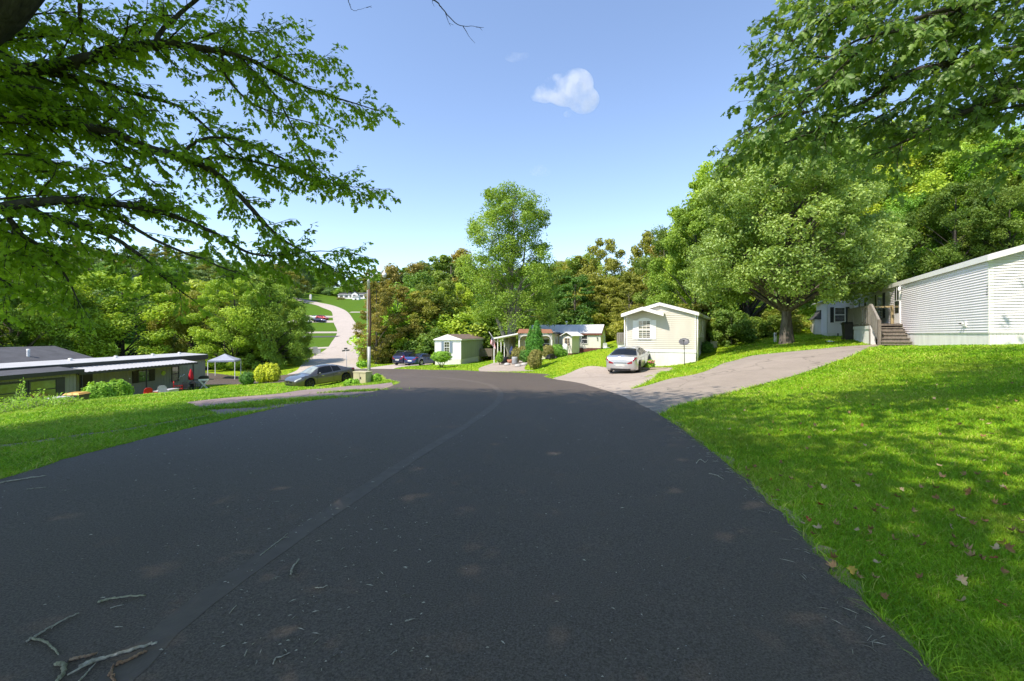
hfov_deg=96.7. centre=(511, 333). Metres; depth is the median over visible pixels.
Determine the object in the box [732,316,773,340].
shrub
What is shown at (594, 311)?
shrub
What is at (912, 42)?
shade maple
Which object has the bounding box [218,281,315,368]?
tree
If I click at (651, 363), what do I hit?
flower clump
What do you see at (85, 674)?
fallen twig
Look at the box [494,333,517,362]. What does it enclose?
porch awning
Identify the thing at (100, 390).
yard shrub
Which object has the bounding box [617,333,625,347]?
side deck
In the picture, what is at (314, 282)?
wood tree
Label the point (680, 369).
grass
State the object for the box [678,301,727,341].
shrub
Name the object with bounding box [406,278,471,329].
wood tree
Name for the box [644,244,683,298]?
tree
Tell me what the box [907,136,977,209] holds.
bank tree
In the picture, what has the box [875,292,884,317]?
window
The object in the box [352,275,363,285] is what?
wood tree
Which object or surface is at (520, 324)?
shrub
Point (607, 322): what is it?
shrub
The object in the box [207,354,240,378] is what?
popup tent
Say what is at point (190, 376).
patio umbrella
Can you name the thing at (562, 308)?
wood tree
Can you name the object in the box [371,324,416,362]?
shrub
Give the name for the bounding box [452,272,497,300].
wood tree
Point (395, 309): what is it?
shrub
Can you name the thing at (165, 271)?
ridge tree
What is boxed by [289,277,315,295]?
ridge tree
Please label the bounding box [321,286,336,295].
shrub
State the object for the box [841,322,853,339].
trash bin
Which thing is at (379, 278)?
wood tree
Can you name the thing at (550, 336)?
cream trailer
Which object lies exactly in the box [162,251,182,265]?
ridge tree
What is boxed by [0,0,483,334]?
silver maple
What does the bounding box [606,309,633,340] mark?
shrub
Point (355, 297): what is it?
hillside shed
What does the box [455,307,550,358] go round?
shrub
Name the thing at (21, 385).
tall weeds
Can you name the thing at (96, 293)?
hillside tree
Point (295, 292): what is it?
ridge tree
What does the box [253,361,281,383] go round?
golden shrub
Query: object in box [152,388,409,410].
pad weeds
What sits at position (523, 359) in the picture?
porch shrub
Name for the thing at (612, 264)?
tree
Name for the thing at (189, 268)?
ridge tree
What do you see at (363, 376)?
utility box
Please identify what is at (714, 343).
air conditioner
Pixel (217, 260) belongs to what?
ridge tree
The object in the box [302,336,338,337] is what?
driveway
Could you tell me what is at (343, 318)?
concrete road
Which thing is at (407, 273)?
wood tree
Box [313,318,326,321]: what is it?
parked car
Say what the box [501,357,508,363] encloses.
black tub
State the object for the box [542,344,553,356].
porch shrub
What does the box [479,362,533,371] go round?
driveway
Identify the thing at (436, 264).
wood tree
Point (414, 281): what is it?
wood tree
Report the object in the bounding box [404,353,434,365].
parked car
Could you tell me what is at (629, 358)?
parked car
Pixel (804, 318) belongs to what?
shrub
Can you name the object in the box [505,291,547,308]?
wood tree
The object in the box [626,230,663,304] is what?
tree
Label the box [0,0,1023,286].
sky
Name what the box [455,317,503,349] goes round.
shrub
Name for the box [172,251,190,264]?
ridge tree
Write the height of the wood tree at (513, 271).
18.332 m
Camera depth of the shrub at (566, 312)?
67.22 m
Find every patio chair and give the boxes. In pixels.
[144,388,157,393]
[157,385,168,391]
[179,382,189,390]
[190,381,200,389]
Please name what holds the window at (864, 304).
in the white house at (978, 300)
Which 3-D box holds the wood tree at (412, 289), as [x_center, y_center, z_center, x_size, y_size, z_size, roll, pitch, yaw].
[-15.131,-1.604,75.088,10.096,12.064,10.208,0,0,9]
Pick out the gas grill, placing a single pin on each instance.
(200, 379)
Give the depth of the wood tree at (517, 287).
83.17 m
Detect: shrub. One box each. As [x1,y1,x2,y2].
[80,381,116,398]
[108,379,134,395]
[127,338,180,355]
[192,342,240,368]
[208,333,280,369]
[238,370,254,384]
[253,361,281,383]
[310,282,331,293]
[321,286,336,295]
[330,287,344,295]
[342,285,362,292]
[347,301,431,362]
[349,316,387,360]
[371,321,428,353]
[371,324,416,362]
[371,341,395,363]
[392,322,434,353]
[401,315,437,352]
[402,325,443,353]
[412,302,464,354]
[429,312,495,354]
[434,310,516,359]
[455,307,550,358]
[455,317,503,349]
[461,320,516,347]
[491,309,534,347]
[492,321,521,356]
[511,346,526,361]
[516,308,575,341]
[519,349,527,362]
[527,349,542,368]
[542,311,578,324]
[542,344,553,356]
[550,344,567,356]
[553,315,595,324]
[568,308,609,341]
[580,307,625,341]
[604,316,622,340]
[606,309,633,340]
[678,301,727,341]
[701,341,713,352]
[706,308,763,343]
[706,309,759,346]
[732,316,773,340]
[753,314,793,336]
[756,308,811,332]
[800,316,810,329]
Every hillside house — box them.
[121,270,138,278]
[338,291,367,298]
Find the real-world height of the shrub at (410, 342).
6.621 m
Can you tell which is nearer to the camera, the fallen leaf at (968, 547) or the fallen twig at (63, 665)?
the fallen twig at (63, 665)
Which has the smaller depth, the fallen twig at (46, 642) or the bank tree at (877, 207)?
the fallen twig at (46, 642)
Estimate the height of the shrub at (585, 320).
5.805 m
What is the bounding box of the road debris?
[17,401,885,676]
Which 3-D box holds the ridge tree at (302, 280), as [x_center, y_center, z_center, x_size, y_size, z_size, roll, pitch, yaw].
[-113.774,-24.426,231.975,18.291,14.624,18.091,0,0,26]
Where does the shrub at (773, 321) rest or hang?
on the ground at (324, 335)
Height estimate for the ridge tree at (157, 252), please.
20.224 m
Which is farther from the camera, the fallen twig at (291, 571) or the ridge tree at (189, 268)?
the ridge tree at (189, 268)
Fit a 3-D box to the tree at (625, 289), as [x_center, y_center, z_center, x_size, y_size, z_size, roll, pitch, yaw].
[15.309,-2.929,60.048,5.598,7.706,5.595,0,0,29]
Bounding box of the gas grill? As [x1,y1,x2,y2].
[194,375,213,388]
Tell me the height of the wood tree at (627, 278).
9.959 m
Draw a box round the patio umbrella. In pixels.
[188,369,193,379]
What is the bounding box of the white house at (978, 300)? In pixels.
[812,245,1023,345]
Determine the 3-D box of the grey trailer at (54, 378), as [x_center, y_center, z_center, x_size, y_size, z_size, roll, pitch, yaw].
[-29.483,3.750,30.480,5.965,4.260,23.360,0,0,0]
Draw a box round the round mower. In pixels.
[545,354,557,359]
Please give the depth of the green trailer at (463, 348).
52.58 m
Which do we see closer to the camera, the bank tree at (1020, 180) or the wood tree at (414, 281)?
the bank tree at (1020, 180)
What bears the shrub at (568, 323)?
on the ground at (324, 335)
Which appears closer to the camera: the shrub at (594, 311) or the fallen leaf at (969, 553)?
the fallen leaf at (969, 553)
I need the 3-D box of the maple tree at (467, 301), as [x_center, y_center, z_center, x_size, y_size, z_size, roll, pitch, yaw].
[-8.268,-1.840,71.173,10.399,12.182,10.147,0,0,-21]
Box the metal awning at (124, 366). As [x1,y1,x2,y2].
[71,359,197,390]
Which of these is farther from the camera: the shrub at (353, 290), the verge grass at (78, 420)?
the shrub at (353, 290)
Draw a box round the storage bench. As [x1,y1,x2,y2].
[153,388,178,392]
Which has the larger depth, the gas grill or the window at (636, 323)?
the gas grill
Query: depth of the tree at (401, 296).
62.63 m
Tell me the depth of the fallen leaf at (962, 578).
2.56 m
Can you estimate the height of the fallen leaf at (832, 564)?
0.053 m
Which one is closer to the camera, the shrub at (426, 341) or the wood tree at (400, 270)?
the shrub at (426, 341)
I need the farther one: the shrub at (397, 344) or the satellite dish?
the shrub at (397, 344)
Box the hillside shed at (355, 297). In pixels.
[352,295,360,299]
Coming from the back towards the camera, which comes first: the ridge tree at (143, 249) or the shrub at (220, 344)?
the ridge tree at (143, 249)
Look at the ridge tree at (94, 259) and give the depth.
218.21 m
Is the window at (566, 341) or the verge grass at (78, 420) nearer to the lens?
the verge grass at (78, 420)
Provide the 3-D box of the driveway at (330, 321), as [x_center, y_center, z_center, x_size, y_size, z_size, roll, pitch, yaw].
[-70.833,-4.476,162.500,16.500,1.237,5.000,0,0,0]
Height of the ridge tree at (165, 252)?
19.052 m
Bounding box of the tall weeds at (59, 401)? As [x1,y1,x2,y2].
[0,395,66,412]
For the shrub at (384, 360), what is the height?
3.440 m
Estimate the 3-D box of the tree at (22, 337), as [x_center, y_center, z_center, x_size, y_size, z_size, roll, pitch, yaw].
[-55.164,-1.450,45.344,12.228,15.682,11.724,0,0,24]
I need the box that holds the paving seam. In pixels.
[96,375,503,680]
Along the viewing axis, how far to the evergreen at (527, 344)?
36.42 m
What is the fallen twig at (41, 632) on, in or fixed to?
on the road at (712, 585)
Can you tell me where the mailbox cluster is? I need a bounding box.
[312,347,317,355]
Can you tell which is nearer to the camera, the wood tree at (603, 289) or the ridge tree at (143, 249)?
the wood tree at (603, 289)
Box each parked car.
[284,364,354,386]
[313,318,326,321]
[316,315,328,319]
[392,350,414,364]
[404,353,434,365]
[606,346,649,371]
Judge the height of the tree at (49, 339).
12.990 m
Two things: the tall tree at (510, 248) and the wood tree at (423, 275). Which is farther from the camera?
the wood tree at (423, 275)
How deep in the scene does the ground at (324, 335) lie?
5.99 m
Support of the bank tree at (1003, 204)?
on the ground at (324, 335)
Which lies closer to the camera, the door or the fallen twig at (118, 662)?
the fallen twig at (118, 662)
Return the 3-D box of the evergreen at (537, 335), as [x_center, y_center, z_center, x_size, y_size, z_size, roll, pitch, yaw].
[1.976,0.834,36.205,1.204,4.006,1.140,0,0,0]
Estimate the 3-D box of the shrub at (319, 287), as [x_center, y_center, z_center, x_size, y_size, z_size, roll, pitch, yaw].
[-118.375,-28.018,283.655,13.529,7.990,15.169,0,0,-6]
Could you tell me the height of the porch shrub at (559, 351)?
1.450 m
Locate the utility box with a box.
[353,371,372,382]
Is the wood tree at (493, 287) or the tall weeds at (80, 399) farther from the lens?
the wood tree at (493, 287)
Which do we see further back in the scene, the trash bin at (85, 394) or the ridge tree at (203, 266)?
the ridge tree at (203, 266)
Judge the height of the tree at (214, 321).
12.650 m
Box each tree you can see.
[0,234,86,351]
[0,278,45,346]
[0,285,130,357]
[21,270,201,357]
[70,257,99,272]
[71,288,151,342]
[87,261,131,277]
[89,290,137,327]
[101,279,152,340]
[104,259,133,267]
[116,249,135,260]
[121,265,140,278]
[122,245,150,259]
[124,261,145,275]
[137,258,166,275]
[142,288,231,369]
[144,246,163,265]
[149,246,179,261]
[150,278,237,338]
[157,262,192,281]
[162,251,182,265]
[169,262,196,281]
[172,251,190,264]
[182,251,209,266]
[183,278,281,370]
[189,266,248,282]
[190,263,218,279]
[192,264,222,279]
[201,284,268,332]
[206,264,262,283]
[207,255,224,263]
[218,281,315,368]
[248,271,304,301]
[265,302,314,361]
[284,271,311,295]
[287,260,312,281]
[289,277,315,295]
[305,270,325,287]
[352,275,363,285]
[352,281,400,363]
[361,268,381,283]
[364,262,434,315]
[365,284,423,359]
[373,274,385,286]
[389,275,438,305]
[395,270,449,293]
[396,267,406,274]
[398,290,444,338]
[399,260,430,282]
[399,287,429,313]
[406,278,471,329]
[413,262,466,284]
[428,254,474,305]
[434,282,477,319]
[438,248,484,292]
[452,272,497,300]
[453,179,560,358]
[471,293,502,329]
[473,273,505,304]
[493,263,539,297]
[499,276,530,296]
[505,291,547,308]
[514,272,553,290]
[529,255,593,311]
[534,280,577,313]
[549,255,599,311]
[550,274,608,324]
[561,252,611,292]
[566,278,613,312]
[580,237,631,305]
[590,277,635,320]
[609,283,646,330]
[611,272,651,312]
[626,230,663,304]
[629,256,671,306]
[631,222,687,306]
[643,202,737,313]
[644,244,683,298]
[663,160,766,303]
[666,156,828,320]
[682,123,914,343]
[756,128,881,290]
[798,127,922,299]
[832,115,994,281]
[860,147,930,276]
[865,188,960,284]
[888,174,1023,280]
[890,124,1023,257]
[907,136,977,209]
[912,139,1023,264]
[946,183,1023,264]
[960,122,1023,219]
[960,138,1023,245]
[991,170,1023,240]
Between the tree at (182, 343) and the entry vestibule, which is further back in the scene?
the tree at (182, 343)
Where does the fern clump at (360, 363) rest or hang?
on the ground at (324, 335)
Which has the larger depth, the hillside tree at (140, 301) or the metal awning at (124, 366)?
the hillside tree at (140, 301)
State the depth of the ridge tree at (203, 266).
242.70 m
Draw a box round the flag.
[489,332,496,348]
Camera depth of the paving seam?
2.69 m
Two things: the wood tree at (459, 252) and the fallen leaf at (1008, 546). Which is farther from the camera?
the wood tree at (459, 252)
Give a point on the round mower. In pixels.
(551, 356)
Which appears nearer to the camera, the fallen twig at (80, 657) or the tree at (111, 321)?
the fallen twig at (80, 657)
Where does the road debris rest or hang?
on the road at (712, 585)
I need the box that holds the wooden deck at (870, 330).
[848,304,912,345]
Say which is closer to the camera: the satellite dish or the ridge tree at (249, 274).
the satellite dish
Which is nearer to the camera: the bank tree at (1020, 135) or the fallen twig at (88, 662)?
the fallen twig at (88, 662)
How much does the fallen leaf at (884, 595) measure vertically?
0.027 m
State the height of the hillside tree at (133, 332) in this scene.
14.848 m
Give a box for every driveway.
[188,382,392,415]
[289,320,336,322]
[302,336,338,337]
[310,331,342,332]
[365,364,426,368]
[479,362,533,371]
[554,366,671,400]
[628,345,868,413]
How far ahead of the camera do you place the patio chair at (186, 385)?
35.45 m
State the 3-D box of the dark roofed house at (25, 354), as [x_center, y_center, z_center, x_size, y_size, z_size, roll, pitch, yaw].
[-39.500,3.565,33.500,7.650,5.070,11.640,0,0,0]
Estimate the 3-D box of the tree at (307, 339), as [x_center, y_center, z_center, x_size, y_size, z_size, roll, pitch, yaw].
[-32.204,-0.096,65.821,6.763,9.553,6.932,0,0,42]
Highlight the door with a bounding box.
[894,285,900,323]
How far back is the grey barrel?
40.78 m
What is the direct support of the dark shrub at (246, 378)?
on the ground at (324, 335)
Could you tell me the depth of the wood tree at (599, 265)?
99.12 m
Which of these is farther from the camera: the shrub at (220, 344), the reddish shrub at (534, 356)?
the shrub at (220, 344)
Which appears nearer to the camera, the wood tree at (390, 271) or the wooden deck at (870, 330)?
the wooden deck at (870, 330)
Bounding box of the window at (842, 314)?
[830,307,848,322]
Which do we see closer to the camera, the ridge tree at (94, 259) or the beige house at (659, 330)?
the beige house at (659, 330)
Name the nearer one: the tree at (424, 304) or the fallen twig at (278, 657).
the fallen twig at (278, 657)
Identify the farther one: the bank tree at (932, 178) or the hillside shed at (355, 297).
the hillside shed at (355, 297)
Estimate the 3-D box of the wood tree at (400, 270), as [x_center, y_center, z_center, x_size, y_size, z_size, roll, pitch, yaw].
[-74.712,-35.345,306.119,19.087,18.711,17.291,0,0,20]
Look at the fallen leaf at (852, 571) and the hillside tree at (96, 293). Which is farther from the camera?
the hillside tree at (96, 293)
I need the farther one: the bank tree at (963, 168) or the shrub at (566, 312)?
the shrub at (566, 312)
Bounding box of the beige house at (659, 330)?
[621,302,710,365]
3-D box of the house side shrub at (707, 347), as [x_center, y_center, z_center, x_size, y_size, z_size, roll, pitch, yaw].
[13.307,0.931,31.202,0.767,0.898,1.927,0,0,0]
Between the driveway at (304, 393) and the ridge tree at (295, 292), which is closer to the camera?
the driveway at (304, 393)
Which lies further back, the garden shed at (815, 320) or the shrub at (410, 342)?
the shrub at (410, 342)
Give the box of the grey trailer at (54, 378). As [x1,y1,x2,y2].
[0,352,207,404]
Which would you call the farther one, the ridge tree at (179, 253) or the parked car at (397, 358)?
the ridge tree at (179, 253)
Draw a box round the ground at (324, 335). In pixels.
[0,275,1023,680]
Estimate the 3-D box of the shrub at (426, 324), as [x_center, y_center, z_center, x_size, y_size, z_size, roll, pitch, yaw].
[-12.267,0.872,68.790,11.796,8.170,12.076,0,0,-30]
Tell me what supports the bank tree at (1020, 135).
on the ground at (324, 335)
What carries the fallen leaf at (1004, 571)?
on the ground at (324, 335)
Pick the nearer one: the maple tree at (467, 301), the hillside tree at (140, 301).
the maple tree at (467, 301)
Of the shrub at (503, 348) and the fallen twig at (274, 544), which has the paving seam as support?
the fallen twig at (274, 544)
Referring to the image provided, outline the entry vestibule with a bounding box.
[560,332,582,354]
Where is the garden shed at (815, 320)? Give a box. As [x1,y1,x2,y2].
[809,310,820,333]
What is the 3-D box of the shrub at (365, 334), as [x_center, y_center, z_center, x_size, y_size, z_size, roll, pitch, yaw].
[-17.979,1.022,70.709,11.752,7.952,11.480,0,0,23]
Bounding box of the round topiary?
[430,351,451,367]
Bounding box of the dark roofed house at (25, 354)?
[0,346,92,362]
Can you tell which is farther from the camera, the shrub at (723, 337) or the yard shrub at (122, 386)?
the shrub at (723, 337)
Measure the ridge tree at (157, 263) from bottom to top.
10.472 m
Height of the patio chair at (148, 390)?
0.931 m
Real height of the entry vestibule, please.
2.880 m
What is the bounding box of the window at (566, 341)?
[565,338,569,345]
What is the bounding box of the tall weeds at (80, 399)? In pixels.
[33,396,83,403]
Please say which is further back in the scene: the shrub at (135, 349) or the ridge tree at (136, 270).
the ridge tree at (136, 270)
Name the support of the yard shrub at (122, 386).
on the ground at (324, 335)
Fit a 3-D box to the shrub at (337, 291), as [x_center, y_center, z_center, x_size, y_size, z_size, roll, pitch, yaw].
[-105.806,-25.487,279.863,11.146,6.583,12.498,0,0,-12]
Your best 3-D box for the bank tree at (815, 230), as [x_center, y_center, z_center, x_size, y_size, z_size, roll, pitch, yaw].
[28.598,-10.768,44.715,12.777,17.991,13.327,0,0,-19]
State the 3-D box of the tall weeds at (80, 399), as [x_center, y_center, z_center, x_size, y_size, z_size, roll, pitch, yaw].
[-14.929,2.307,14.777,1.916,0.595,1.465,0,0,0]
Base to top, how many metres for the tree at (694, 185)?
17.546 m
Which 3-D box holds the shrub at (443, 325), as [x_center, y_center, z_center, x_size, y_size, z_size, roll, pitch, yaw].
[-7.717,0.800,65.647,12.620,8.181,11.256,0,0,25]
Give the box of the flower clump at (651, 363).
[645,360,655,369]
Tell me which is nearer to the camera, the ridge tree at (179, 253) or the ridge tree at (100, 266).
the ridge tree at (100, 266)
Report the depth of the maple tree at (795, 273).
23.39 m
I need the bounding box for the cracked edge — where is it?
[0,415,208,446]
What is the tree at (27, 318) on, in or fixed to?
on the ground at (324, 335)
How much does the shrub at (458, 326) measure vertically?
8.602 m
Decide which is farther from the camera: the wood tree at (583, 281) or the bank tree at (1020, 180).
the wood tree at (583, 281)
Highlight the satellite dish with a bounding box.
[679,338,689,364]
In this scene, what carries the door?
in the white house at (978, 300)
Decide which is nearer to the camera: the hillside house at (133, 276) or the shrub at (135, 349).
the shrub at (135, 349)
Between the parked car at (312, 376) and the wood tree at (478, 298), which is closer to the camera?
the parked car at (312, 376)
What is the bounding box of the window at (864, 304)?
[859,299,865,318]
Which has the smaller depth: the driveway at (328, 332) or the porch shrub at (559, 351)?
the porch shrub at (559, 351)
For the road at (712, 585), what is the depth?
2.94 m
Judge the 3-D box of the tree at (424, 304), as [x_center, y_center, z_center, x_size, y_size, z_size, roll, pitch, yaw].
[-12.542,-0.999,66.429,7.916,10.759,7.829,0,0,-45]
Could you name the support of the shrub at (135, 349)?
on the ground at (324, 335)
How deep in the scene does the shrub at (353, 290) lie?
278.40 m
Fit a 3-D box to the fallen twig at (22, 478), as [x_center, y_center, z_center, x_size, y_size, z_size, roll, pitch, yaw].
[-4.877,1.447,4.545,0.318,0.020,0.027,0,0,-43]
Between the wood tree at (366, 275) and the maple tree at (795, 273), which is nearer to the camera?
the maple tree at (795, 273)
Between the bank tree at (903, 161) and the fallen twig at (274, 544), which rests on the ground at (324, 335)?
the bank tree at (903, 161)
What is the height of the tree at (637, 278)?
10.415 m
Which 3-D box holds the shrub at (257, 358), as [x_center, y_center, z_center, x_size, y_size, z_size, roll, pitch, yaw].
[-36.689,2.620,62.891,7.984,5.388,8.951,0,0,2]
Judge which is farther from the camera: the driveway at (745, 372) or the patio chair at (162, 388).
the patio chair at (162, 388)
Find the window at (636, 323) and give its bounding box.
[633,320,655,338]
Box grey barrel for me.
[512,357,517,363]
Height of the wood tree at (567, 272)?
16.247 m
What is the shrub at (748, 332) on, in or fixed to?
on the ground at (324, 335)
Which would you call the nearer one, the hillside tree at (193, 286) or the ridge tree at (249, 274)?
the hillside tree at (193, 286)
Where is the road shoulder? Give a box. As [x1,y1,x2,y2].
[676,422,939,680]
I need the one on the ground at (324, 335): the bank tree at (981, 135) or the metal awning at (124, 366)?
the bank tree at (981, 135)
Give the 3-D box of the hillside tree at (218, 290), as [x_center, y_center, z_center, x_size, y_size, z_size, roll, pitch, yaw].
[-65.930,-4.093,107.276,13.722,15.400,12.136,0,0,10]
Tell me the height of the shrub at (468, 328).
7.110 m
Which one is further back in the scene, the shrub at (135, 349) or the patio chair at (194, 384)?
the shrub at (135, 349)
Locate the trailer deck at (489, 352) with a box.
[480,348,498,360]
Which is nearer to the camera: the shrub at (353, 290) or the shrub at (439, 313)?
the shrub at (439, 313)
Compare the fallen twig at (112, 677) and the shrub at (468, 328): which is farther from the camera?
the shrub at (468, 328)
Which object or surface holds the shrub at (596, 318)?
on the ground at (324, 335)
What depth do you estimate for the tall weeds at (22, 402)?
13.51 m
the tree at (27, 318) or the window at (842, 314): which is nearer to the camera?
the window at (842, 314)
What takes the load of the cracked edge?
on the ground at (324, 335)
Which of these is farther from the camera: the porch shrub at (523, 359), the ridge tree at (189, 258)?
the ridge tree at (189, 258)
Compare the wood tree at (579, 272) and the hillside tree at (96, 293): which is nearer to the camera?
the wood tree at (579, 272)
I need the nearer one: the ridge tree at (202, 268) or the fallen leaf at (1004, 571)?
the fallen leaf at (1004, 571)
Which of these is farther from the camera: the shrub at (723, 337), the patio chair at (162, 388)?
the shrub at (723, 337)
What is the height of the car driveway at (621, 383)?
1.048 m
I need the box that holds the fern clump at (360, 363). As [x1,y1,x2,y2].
[356,357,367,366]
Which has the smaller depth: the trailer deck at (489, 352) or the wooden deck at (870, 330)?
the wooden deck at (870, 330)
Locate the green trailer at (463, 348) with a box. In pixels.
[433,334,487,364]
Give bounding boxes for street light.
[367,270,386,370]
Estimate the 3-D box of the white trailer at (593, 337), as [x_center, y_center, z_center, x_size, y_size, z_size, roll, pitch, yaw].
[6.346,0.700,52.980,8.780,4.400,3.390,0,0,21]
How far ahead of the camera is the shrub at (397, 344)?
62.27 m
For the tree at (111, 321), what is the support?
on the ground at (324, 335)
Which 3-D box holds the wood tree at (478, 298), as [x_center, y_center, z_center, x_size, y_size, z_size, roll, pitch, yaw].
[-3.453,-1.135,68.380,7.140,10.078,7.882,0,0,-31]
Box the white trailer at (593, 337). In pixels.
[529,321,606,352]
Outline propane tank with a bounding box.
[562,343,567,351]
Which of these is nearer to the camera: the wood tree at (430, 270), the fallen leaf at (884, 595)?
the fallen leaf at (884, 595)
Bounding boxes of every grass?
[0,296,1023,415]
[0,380,394,477]
[633,343,1023,680]
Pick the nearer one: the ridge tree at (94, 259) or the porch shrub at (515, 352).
the porch shrub at (515, 352)
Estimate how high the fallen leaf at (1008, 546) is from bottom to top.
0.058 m
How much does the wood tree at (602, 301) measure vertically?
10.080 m
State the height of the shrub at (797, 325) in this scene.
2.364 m
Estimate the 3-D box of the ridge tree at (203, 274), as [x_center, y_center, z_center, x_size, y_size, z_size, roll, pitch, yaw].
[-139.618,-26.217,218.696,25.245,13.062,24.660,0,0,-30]
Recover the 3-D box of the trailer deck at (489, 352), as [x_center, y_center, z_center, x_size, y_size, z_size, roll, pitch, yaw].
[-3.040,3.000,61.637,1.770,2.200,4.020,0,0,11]
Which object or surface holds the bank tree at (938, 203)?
on the ground at (324, 335)
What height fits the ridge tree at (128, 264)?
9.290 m
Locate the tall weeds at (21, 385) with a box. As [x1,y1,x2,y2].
[0,377,44,407]
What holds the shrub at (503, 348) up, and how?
on the ground at (324, 335)
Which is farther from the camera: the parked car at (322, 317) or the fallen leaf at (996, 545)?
the parked car at (322, 317)
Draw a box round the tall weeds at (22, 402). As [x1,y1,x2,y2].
[0,398,39,411]
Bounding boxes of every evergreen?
[525,326,533,368]
[530,320,543,352]
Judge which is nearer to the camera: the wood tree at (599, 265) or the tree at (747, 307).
the tree at (747, 307)
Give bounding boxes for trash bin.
[63,391,90,400]
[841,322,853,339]
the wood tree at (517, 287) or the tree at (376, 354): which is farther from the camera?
the wood tree at (517, 287)
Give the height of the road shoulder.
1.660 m
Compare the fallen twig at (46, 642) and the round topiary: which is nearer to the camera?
the fallen twig at (46, 642)
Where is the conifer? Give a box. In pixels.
[495,351,503,364]
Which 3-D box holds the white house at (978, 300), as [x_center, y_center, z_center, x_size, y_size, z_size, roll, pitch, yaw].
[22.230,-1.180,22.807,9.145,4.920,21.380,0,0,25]
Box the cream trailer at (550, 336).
[517,329,559,361]
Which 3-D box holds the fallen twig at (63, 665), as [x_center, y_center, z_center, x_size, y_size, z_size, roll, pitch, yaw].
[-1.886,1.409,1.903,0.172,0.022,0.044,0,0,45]
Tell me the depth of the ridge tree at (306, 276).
283.83 m
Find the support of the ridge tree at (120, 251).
on the ground at (324, 335)
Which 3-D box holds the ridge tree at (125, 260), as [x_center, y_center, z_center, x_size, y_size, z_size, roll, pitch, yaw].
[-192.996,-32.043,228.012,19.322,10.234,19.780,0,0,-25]
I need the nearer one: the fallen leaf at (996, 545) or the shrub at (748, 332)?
the fallen leaf at (996, 545)
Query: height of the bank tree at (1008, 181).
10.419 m
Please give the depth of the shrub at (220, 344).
63.57 m
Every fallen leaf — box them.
[826,558,836,567]
[846,566,856,574]
[880,591,888,599]
[956,574,967,584]
[963,542,975,549]
[965,550,975,556]
[989,542,1000,548]
[1000,565,1008,573]
[1004,543,1015,553]
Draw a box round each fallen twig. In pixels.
[0,475,45,482]
[26,613,78,642]
[28,636,58,654]
[54,661,67,680]
[67,641,156,675]
[69,651,97,661]
[78,662,96,680]
[97,594,145,602]
[110,664,115,680]
[115,650,146,666]
[260,533,288,555]
[272,652,289,663]
[289,559,299,574]
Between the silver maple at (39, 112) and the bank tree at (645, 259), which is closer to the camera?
the silver maple at (39, 112)
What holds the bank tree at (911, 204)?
on the ground at (324, 335)
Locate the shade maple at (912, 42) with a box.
[707,0,1023,206]
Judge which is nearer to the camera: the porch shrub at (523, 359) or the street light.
the street light
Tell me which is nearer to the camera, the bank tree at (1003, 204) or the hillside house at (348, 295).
the bank tree at (1003, 204)
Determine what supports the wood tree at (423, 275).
on the ground at (324, 335)
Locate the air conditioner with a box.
[711,340,716,347]
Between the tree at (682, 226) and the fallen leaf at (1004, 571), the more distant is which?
the tree at (682, 226)
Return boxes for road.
[0,369,938,680]
[287,297,360,374]
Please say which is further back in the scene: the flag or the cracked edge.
the flag
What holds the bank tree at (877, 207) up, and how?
on the ground at (324, 335)
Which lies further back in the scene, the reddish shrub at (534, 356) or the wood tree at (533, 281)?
the wood tree at (533, 281)
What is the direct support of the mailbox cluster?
on the ground at (324, 335)
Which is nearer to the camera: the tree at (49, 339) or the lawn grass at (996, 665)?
the lawn grass at (996, 665)

